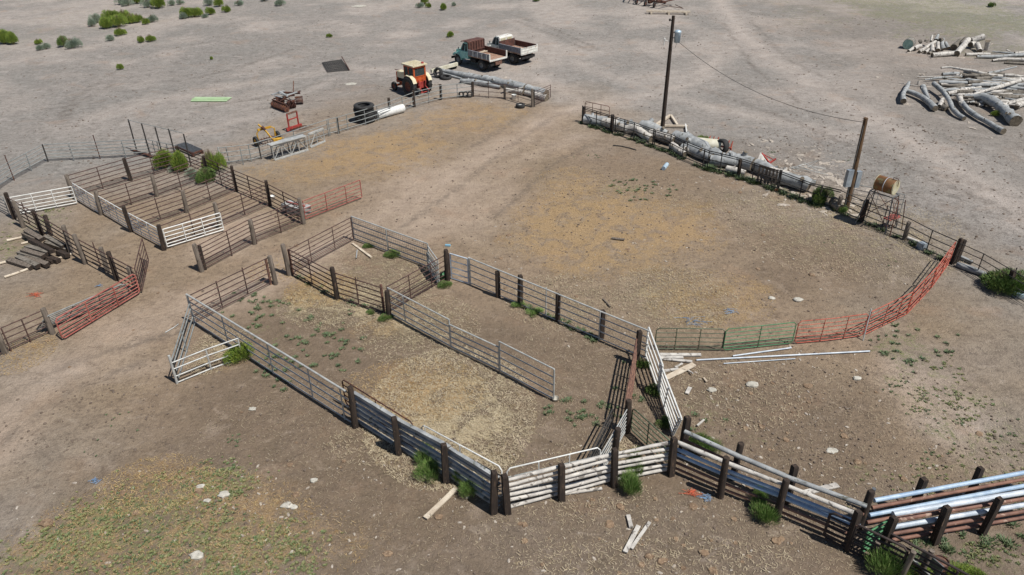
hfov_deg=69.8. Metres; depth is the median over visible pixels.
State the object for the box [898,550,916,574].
fence post
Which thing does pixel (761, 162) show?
log
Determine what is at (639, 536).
board
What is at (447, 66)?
concrete beams
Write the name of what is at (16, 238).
pole
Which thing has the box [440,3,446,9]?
rabbitbrush
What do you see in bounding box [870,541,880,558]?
fence post
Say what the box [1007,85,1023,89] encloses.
log
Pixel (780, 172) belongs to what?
pipe fence
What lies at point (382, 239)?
fence
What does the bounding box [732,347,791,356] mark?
irrigation pipe
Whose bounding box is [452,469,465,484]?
grass tussock
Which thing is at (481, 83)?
log
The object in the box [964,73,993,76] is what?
log
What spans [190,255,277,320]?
pipe fence
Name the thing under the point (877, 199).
gate
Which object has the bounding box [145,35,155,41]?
rabbitbrush
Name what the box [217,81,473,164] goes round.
pipe fence
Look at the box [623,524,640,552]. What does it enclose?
board
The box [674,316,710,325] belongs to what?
twine
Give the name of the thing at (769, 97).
service wire
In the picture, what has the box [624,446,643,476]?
grass tussock
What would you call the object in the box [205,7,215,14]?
rabbitbrush
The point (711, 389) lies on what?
rock
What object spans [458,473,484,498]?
grass tussock
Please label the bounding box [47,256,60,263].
railway tie
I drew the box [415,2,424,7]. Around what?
sagebrush
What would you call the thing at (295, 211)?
feed bunk
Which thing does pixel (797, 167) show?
wire tangle
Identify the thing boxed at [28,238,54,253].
railway tie
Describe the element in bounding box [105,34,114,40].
sagebrush
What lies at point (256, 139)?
hay rake
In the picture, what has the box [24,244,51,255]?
railway tie
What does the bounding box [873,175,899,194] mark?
fuel drum
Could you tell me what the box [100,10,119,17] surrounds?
rabbitbrush
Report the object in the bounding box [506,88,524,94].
log
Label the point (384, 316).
green shrub
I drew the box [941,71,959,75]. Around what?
log
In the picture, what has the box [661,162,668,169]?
can
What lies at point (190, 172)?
sagebrush
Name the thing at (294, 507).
rock
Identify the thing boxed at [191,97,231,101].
metal sheet
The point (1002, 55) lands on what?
log
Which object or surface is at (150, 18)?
sagebrush
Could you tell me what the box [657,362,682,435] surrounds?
gate
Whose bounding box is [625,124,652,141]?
log
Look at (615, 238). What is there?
board
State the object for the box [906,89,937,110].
log
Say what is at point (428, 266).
gate
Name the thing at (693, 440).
green shrub
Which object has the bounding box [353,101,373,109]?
tyre
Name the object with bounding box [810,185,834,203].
green shrub
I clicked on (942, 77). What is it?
log
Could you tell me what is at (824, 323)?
gate
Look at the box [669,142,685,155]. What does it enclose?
log
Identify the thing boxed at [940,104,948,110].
log
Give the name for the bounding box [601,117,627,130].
log
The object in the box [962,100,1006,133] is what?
log
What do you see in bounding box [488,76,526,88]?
log
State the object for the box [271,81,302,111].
disc harrow
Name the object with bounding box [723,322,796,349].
gate
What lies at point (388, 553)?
flat stone
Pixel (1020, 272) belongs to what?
green shrub
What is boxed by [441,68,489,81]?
log
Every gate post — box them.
[612,427,620,450]
[624,398,631,433]
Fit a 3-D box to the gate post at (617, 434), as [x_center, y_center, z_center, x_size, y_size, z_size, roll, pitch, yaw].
[3.496,5.288,24.763,0.281,1.454,0.260,-1,31,0]
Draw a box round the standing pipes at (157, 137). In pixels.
[127,119,191,164]
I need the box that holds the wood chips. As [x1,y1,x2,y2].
[6,9,1023,574]
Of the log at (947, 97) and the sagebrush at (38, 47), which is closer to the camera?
the log at (947, 97)
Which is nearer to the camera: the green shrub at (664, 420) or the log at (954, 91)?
the green shrub at (664, 420)
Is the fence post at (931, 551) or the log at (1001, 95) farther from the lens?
the log at (1001, 95)
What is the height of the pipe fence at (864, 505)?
1.699 m
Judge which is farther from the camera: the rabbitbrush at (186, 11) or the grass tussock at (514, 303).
the rabbitbrush at (186, 11)
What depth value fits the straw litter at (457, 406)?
28.96 m
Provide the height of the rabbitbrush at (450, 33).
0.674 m
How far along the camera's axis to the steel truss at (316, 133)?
51.77 m
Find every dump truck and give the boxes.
[451,37,506,70]
[487,33,537,63]
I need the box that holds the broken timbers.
[656,114,687,131]
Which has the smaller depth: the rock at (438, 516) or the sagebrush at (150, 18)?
the rock at (438, 516)
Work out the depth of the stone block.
27.79 m
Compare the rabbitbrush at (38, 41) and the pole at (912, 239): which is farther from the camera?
the rabbitbrush at (38, 41)
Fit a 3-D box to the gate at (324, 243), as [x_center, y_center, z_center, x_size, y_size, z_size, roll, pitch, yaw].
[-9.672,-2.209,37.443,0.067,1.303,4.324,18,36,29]
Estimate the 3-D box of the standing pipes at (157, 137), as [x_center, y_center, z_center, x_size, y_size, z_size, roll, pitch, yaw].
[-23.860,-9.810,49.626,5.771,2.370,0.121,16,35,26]
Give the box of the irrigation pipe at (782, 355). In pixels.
[696,350,869,360]
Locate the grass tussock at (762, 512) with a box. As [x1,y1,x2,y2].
[748,496,782,525]
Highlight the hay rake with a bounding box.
[253,124,283,146]
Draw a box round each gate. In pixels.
[0,196,9,214]
[10,186,76,213]
[36,284,130,329]
[55,274,139,337]
[72,183,97,211]
[98,196,127,227]
[128,213,160,244]
[134,238,148,290]
[162,212,223,246]
[290,217,353,271]
[302,180,361,218]
[341,379,414,447]
[386,253,450,309]
[387,287,449,345]
[421,425,502,496]
[426,252,437,281]
[427,246,439,280]
[449,253,468,283]
[449,324,498,369]
[498,341,554,399]
[506,447,600,494]
[535,85,550,103]
[585,101,609,115]
[586,408,612,469]
[599,409,626,475]
[625,337,636,405]
[631,409,669,462]
[645,327,663,392]
[654,328,724,349]
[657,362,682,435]
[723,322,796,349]
[794,313,868,342]
[823,512,908,573]
[851,185,904,213]
[860,519,887,553]
[865,292,912,334]
[884,533,969,574]
[907,267,937,313]
[931,241,955,287]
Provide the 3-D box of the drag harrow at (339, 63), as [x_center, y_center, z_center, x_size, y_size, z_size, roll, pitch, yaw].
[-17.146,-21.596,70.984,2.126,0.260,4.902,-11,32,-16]
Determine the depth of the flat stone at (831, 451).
25.27 m
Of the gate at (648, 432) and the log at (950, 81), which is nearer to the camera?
the gate at (648, 432)
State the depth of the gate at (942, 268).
34.92 m
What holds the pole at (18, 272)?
on the ground
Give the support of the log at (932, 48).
on the ground
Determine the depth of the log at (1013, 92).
59.33 m
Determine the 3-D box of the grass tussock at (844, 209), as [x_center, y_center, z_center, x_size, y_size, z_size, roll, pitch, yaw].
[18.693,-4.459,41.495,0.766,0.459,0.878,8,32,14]
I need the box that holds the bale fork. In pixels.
[286,110,313,131]
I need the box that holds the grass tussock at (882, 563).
[864,544,916,574]
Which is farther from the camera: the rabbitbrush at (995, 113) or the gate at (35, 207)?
the rabbitbrush at (995, 113)
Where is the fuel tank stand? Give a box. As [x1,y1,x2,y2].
[855,189,905,236]
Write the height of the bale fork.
1.287 m
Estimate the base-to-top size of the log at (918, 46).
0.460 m
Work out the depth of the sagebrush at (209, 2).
99.12 m
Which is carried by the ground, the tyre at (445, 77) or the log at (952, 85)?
the tyre at (445, 77)
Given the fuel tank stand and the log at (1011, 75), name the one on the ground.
the fuel tank stand
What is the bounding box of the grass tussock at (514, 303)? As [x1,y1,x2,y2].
[510,301,527,307]
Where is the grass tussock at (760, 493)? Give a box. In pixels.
[752,485,767,504]
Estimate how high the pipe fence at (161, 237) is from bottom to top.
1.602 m
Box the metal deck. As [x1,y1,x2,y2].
[267,134,305,145]
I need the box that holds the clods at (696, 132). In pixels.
[0,8,1023,266]
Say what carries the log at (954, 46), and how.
on the ground
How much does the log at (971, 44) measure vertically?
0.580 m
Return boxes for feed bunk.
[281,200,310,215]
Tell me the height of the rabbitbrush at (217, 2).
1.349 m
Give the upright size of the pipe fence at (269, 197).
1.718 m
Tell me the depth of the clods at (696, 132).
53.02 m
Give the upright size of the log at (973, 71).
0.559 m
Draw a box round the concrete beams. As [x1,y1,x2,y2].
[430,62,457,72]
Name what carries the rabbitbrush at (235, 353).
on the ground
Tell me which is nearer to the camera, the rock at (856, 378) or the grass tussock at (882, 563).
the grass tussock at (882, 563)
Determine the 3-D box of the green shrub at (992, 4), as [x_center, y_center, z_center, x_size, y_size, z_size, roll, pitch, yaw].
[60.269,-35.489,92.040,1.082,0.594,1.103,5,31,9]
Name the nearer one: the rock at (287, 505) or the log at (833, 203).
the rock at (287, 505)
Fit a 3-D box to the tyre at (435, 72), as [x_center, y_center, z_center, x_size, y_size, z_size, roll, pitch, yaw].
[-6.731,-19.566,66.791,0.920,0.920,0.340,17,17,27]
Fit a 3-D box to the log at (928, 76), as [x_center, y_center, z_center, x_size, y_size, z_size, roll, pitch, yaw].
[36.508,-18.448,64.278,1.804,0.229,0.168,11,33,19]
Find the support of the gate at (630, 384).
attached to the pipe fence at (557, 305)
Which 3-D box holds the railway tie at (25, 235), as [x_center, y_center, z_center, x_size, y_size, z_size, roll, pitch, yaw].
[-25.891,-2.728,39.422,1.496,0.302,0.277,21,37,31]
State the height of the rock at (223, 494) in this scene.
0.104 m
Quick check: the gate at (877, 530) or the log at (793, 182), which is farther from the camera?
the log at (793, 182)
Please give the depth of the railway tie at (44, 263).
37.11 m
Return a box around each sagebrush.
[35,44,43,49]
[42,42,51,48]
[64,36,82,47]
[87,13,100,22]
[87,18,96,26]
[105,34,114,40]
[120,0,134,5]
[139,0,154,7]
[147,15,158,21]
[166,0,174,5]
[176,0,184,4]
[179,11,186,18]
[183,167,194,176]
[203,0,212,5]
[234,0,243,5]
[274,0,285,5]
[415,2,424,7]
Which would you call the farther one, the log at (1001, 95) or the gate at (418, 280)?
the log at (1001, 95)
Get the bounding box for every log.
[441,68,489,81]
[443,72,462,78]
[460,78,500,88]
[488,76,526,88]
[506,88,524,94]
[524,84,548,95]
[524,90,548,100]
[583,113,608,125]
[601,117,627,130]
[614,119,638,130]
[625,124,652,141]
[639,118,668,132]
[649,128,674,141]
[655,137,669,144]
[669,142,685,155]
[672,130,711,147]
[684,143,713,162]
[703,146,726,154]
[710,153,737,166]
[725,165,746,175]
[726,150,755,171]
[752,159,779,179]
[768,167,791,177]
[777,172,816,191]
[829,197,843,210]
[900,81,910,103]
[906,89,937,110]
[914,44,921,49]
[917,76,939,77]
[920,84,930,98]
[922,40,936,51]
[924,76,961,79]
[930,43,934,51]
[930,51,954,57]
[931,81,965,119]
[935,41,939,51]
[937,97,944,108]
[938,80,967,83]
[939,82,1001,85]
[940,38,945,50]
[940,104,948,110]
[941,66,1003,76]
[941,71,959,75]
[942,84,968,86]
[944,41,949,49]
[945,88,958,91]
[947,86,980,94]
[950,39,961,50]
[952,89,973,93]
[953,37,970,56]
[956,93,963,108]
[956,262,985,274]
[957,78,1007,80]
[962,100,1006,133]
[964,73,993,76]
[965,52,990,55]
[968,41,978,47]
[968,80,982,83]
[971,34,984,41]
[971,83,998,86]
[972,77,1023,93]
[973,92,1022,125]
[974,42,982,52]
[974,89,1003,92]
[975,76,991,78]
[976,53,1023,57]
[984,40,990,49]
[987,66,1016,72]
[992,51,1013,53]
[992,57,1023,61]
[993,93,1023,98]
[998,89,1023,92]
[1002,82,1023,86]
[1002,94,1022,98]
[1003,91,1023,93]
[1004,62,1023,64]
[1004,73,1019,76]
[1004,97,1023,104]
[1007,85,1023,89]
[1014,101,1023,108]
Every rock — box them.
[38,518,53,527]
[189,550,203,559]
[217,490,229,498]
[280,501,292,508]
[290,504,297,509]
[310,478,317,482]
[434,514,442,519]
[644,553,654,559]
[698,549,708,556]
[706,387,716,392]
[746,381,758,387]
[793,297,803,301]
[853,376,860,380]
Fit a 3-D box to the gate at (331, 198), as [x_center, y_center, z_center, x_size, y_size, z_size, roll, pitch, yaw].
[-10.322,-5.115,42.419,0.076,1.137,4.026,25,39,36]
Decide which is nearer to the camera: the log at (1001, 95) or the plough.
the plough
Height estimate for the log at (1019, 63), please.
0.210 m
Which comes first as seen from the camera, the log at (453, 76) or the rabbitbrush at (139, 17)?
the log at (453, 76)
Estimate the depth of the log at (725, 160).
47.22 m
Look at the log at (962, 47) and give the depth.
71.74 m
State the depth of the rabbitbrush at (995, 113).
55.56 m
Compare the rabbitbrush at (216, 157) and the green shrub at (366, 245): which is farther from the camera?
the rabbitbrush at (216, 157)
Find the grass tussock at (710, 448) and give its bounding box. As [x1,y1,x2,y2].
[697,436,723,454]
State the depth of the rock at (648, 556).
21.59 m
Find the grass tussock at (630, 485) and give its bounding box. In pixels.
[619,465,643,496]
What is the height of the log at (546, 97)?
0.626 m
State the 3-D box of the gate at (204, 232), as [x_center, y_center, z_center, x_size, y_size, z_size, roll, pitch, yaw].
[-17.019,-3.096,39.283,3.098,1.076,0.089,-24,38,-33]
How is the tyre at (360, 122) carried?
on the ground
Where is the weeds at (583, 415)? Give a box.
[221,178,960,430]
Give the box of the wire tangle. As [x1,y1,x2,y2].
[791,160,827,174]
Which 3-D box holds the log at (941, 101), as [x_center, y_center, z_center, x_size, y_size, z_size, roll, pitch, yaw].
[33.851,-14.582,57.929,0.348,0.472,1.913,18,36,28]
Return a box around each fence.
[0,135,150,183]
[0,307,55,354]
[3,192,137,291]
[64,145,178,198]
[94,158,202,215]
[121,171,234,232]
[146,139,176,152]
[156,185,268,250]
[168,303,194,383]
[172,338,241,382]
[178,147,305,224]
[185,293,358,428]
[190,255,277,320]
[192,201,301,272]
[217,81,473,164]
[280,243,390,317]
[350,216,428,266]
[354,391,500,515]
[444,249,649,360]
[474,82,534,106]
[501,436,677,515]
[581,105,711,167]
[675,440,862,552]
[678,415,875,532]
[707,150,842,211]
[841,190,966,264]
[866,466,1023,523]
[880,489,1023,546]
[954,243,1023,301]
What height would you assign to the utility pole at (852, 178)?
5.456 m
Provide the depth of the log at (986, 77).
62.92 m
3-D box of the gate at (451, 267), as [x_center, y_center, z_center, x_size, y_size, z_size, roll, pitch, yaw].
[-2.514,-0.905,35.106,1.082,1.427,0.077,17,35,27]
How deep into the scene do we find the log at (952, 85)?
61.48 m
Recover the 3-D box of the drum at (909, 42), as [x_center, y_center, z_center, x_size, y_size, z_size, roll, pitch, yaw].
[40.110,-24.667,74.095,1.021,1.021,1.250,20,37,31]
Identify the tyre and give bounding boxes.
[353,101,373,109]
[353,105,373,113]
[354,110,374,116]
[355,114,374,120]
[355,118,375,123]
[433,67,442,77]
[440,74,451,79]
[516,103,524,108]
[717,139,728,152]
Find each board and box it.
[351,243,371,257]
[423,487,457,519]
[565,487,601,494]
[611,237,624,239]
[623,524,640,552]
[626,514,632,527]
[630,521,650,549]
[660,353,701,355]
[660,355,683,358]
[661,358,691,362]
[664,367,678,371]
[666,362,695,379]
[685,386,691,394]
[805,482,839,493]
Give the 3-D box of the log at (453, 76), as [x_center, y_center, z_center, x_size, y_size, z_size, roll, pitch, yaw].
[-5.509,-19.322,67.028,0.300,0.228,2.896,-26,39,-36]
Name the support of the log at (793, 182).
on the ground
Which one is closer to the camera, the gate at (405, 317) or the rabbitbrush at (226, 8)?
the gate at (405, 317)
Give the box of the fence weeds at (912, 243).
[294,121,1023,560]
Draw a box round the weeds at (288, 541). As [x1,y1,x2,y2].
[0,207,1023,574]
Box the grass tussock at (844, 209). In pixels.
[838,206,848,212]
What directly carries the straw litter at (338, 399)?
on the ground
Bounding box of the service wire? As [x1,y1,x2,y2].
[679,42,859,121]
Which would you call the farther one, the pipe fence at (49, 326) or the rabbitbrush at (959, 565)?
the pipe fence at (49, 326)
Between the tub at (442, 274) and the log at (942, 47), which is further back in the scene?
the log at (942, 47)
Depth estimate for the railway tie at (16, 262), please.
37.20 m
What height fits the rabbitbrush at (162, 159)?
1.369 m
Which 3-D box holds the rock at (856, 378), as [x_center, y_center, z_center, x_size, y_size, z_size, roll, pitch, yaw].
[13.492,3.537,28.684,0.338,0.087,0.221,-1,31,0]
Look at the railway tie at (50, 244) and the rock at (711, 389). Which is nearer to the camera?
the rock at (711, 389)
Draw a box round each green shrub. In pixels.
[56,34,67,46]
[195,165,216,183]
[362,242,373,247]
[366,309,374,314]
[378,313,393,321]
[383,249,400,258]
[437,280,451,287]
[636,357,649,367]
[644,383,660,396]
[655,415,670,428]
[689,431,709,454]
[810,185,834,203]
[979,268,1023,295]
[987,2,995,6]
[998,267,1023,296]
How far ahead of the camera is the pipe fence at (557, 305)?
32.14 m
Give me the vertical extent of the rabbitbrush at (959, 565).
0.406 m
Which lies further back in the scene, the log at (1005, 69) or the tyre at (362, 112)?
the log at (1005, 69)
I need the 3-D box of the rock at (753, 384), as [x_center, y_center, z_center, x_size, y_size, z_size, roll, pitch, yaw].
[9.293,3.744,28.405,0.481,0.120,0.321,-1,31,0]
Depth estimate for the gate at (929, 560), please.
20.24 m
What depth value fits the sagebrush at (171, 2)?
99.56 m
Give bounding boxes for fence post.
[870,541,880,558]
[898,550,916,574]
[918,548,934,574]
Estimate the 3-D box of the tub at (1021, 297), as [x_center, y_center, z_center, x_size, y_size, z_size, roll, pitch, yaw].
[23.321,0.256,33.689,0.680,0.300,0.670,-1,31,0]
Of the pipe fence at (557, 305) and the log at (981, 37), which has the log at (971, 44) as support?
the log at (981, 37)
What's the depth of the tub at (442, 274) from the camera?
35.65 m
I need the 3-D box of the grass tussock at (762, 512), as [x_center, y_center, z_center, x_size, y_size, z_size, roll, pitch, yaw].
[7.820,6.875,22.668,1.283,0.688,0.950,38,48,46]
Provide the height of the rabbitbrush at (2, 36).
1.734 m
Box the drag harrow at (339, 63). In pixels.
[322,56,349,71]
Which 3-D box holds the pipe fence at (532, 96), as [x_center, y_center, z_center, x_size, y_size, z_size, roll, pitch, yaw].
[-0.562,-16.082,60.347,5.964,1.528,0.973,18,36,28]
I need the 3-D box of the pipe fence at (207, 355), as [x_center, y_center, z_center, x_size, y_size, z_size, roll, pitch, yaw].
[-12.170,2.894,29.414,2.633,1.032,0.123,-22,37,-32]
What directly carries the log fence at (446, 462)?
on the ground
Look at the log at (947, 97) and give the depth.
57.52 m
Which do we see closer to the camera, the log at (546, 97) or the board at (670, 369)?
the board at (670, 369)
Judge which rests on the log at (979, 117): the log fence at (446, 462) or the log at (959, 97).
the log at (959, 97)
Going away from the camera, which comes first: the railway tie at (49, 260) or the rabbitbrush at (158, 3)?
the railway tie at (49, 260)
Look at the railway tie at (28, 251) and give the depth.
37.59 m
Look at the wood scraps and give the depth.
46.05 m
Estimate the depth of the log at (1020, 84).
61.03 m
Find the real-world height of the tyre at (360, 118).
0.270 m
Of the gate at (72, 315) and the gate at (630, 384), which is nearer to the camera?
the gate at (630, 384)
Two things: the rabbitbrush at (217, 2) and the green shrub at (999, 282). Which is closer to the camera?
the green shrub at (999, 282)
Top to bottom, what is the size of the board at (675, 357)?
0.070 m
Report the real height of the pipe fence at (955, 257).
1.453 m
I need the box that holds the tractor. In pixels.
[391,60,432,96]
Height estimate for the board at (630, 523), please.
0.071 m
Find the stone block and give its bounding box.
[552,395,558,401]
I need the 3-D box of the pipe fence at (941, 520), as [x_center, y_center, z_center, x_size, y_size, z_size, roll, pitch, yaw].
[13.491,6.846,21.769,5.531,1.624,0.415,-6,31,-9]
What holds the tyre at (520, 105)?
on the ground
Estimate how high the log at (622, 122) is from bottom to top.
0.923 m
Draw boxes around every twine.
[26,292,41,296]
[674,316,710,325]
[682,489,702,496]
[697,494,712,501]
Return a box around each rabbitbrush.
[0,28,7,43]
[5,30,18,44]
[34,38,42,43]
[98,16,111,28]
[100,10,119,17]
[107,13,127,26]
[113,27,127,35]
[116,63,123,69]
[119,9,128,16]
[125,13,136,23]
[134,13,141,22]
[137,36,144,41]
[141,17,149,24]
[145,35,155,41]
[150,0,165,7]
[151,148,171,168]
[170,149,188,171]
[179,7,191,17]
[188,7,202,16]
[201,149,226,171]
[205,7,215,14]
[213,0,223,6]
[221,5,230,11]
[222,340,254,365]
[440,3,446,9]
[447,31,453,36]
[906,562,933,574]
[947,561,970,574]
[962,563,985,574]
[990,110,999,115]
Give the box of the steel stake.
[862,309,871,340]
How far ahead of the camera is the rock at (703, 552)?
21.66 m
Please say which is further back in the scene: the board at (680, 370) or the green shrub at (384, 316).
the green shrub at (384, 316)
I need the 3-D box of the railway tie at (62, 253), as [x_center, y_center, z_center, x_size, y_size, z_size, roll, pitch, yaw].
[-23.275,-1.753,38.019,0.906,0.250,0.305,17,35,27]
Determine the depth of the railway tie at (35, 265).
37.15 m
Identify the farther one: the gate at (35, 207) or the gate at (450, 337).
the gate at (35, 207)
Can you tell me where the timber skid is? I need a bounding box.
[646,10,689,14]
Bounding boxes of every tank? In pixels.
[375,104,405,118]
[698,137,721,148]
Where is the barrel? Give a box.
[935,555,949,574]
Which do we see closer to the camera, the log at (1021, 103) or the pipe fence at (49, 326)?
the pipe fence at (49, 326)
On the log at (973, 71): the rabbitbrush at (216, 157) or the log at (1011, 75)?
the log at (1011, 75)
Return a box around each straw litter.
[0,103,776,574]
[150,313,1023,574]
[185,190,970,574]
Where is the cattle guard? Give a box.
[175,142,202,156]
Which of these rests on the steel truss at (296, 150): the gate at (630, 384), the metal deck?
the metal deck
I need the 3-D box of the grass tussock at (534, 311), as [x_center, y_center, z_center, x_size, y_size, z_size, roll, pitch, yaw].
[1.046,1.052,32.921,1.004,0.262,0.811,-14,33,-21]
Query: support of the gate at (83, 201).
attached to the pipe fence at (98, 202)
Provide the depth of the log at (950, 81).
62.04 m
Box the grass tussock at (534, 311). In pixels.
[525,307,543,316]
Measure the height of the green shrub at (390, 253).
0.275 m
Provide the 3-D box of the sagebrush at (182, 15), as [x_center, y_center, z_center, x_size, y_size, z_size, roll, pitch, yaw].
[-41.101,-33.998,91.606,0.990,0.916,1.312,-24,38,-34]
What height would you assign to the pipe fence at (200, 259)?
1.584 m
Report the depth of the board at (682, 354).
30.06 m
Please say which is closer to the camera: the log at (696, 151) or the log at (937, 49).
the log at (696, 151)
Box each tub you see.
[440,271,444,279]
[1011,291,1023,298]
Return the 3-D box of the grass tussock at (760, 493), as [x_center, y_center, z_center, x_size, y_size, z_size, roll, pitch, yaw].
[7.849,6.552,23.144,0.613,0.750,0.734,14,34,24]
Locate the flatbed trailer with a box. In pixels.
[635,0,682,8]
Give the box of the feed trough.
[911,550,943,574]
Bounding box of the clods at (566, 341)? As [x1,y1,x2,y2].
[0,9,1022,574]
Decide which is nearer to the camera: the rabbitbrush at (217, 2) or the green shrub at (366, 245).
the green shrub at (366, 245)
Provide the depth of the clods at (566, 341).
27.86 m
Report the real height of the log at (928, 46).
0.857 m
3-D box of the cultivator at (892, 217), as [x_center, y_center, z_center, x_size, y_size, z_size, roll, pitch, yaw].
[20.500,-3.626,39.608,1.077,0.935,0.452,-17,34,-24]
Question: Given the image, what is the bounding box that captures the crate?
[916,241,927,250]
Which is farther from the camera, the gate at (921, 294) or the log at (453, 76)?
the log at (453, 76)
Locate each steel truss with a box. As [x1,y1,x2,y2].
[270,134,305,158]
[272,137,308,160]
[308,128,325,147]
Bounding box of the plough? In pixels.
[758,152,775,163]
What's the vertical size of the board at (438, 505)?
0.069 m
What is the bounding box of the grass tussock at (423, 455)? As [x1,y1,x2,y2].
[413,442,435,464]
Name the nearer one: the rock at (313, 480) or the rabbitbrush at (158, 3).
the rock at (313, 480)
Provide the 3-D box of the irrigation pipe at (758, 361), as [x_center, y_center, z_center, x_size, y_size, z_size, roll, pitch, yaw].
[10.011,2.974,29.671,2.984,0.037,0.037,-3,31,-4]
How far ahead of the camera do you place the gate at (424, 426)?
23.56 m
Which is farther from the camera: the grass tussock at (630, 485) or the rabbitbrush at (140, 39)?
the rabbitbrush at (140, 39)
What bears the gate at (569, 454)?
attached to the log fence at (613, 467)
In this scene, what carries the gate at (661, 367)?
attached to the pipe fence at (557, 305)
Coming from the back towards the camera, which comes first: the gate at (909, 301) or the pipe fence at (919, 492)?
the gate at (909, 301)
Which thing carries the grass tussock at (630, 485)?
on the ground
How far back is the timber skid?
90.43 m
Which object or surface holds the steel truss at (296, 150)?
on the ground
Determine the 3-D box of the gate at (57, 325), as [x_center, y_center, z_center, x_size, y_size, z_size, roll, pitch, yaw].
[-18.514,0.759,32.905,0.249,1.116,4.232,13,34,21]
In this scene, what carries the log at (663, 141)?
on the ground
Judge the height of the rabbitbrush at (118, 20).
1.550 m
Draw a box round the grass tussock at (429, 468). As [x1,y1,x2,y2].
[411,456,439,483]
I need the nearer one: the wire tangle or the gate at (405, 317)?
the gate at (405, 317)
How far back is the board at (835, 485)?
23.76 m
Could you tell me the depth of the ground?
36.23 m
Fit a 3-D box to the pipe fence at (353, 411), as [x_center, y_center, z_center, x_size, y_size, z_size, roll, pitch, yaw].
[-9.897,2.604,29.139,11.050,1.868,0.293,22,38,33]
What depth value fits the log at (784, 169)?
45.09 m
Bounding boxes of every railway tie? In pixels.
[5,257,32,269]
[15,254,40,268]
[16,251,44,259]
[20,247,46,258]
[21,232,35,238]
[23,228,45,241]
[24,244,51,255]
[25,255,50,267]
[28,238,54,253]
[43,240,67,251]
[44,234,66,248]
[44,256,53,263]
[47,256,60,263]
[55,249,69,257]
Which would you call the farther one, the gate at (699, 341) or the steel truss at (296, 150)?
the steel truss at (296, 150)
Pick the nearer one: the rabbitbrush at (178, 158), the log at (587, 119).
the rabbitbrush at (178, 158)
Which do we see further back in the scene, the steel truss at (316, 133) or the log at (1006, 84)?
the log at (1006, 84)
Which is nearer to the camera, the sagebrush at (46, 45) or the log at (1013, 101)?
the log at (1013, 101)
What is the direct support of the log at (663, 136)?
on the log at (663, 141)
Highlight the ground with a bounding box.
[0,0,1023,574]
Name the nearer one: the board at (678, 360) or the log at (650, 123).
the board at (678, 360)
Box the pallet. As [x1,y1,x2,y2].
[757,165,777,185]
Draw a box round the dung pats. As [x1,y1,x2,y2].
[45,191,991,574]
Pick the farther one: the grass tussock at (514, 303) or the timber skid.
the timber skid
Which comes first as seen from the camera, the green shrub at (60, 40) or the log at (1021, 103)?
the log at (1021, 103)
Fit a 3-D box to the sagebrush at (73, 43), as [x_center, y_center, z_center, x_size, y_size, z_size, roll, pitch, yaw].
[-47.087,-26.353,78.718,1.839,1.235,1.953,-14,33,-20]
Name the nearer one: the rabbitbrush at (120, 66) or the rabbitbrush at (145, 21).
the rabbitbrush at (120, 66)
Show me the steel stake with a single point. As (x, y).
(867, 324)
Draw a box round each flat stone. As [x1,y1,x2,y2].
[382,550,392,556]
[803,383,812,388]
[826,448,837,453]
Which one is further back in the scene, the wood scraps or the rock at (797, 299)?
the wood scraps
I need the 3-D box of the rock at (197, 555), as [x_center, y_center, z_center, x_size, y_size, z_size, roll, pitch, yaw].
[-9.392,7.952,21.836,0.458,0.120,0.318,-1,31,0]
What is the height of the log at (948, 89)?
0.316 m
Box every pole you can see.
[4,252,72,277]
[7,236,24,241]
[660,15,680,126]
[843,117,867,209]
[907,236,919,242]
[960,255,973,263]
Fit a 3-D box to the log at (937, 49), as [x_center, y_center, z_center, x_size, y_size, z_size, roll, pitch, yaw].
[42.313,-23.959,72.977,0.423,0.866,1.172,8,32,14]
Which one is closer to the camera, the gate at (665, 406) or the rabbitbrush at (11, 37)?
the gate at (665, 406)
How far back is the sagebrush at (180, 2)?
100.32 m
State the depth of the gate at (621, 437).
24.79 m
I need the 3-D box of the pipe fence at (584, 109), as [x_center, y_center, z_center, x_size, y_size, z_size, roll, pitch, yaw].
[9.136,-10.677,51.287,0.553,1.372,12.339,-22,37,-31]
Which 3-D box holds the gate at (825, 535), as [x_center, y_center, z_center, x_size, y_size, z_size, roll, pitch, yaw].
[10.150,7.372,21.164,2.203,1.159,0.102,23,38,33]
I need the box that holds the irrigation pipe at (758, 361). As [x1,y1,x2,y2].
[723,358,794,363]
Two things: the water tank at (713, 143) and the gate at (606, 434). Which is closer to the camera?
the gate at (606, 434)
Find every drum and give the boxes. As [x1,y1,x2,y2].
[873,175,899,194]
[902,37,915,48]
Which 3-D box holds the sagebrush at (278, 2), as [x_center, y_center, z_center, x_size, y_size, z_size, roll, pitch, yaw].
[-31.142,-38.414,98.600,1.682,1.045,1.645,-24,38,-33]
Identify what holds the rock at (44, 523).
on the ground
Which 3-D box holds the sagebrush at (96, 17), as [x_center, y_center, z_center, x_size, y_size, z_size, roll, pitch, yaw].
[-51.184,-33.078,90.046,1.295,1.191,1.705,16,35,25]
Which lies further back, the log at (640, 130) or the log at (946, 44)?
the log at (946, 44)
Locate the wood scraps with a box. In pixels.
[409,33,1023,216]
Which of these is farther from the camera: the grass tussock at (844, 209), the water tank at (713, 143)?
the water tank at (713, 143)
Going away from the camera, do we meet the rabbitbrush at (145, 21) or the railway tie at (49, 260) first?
the railway tie at (49, 260)

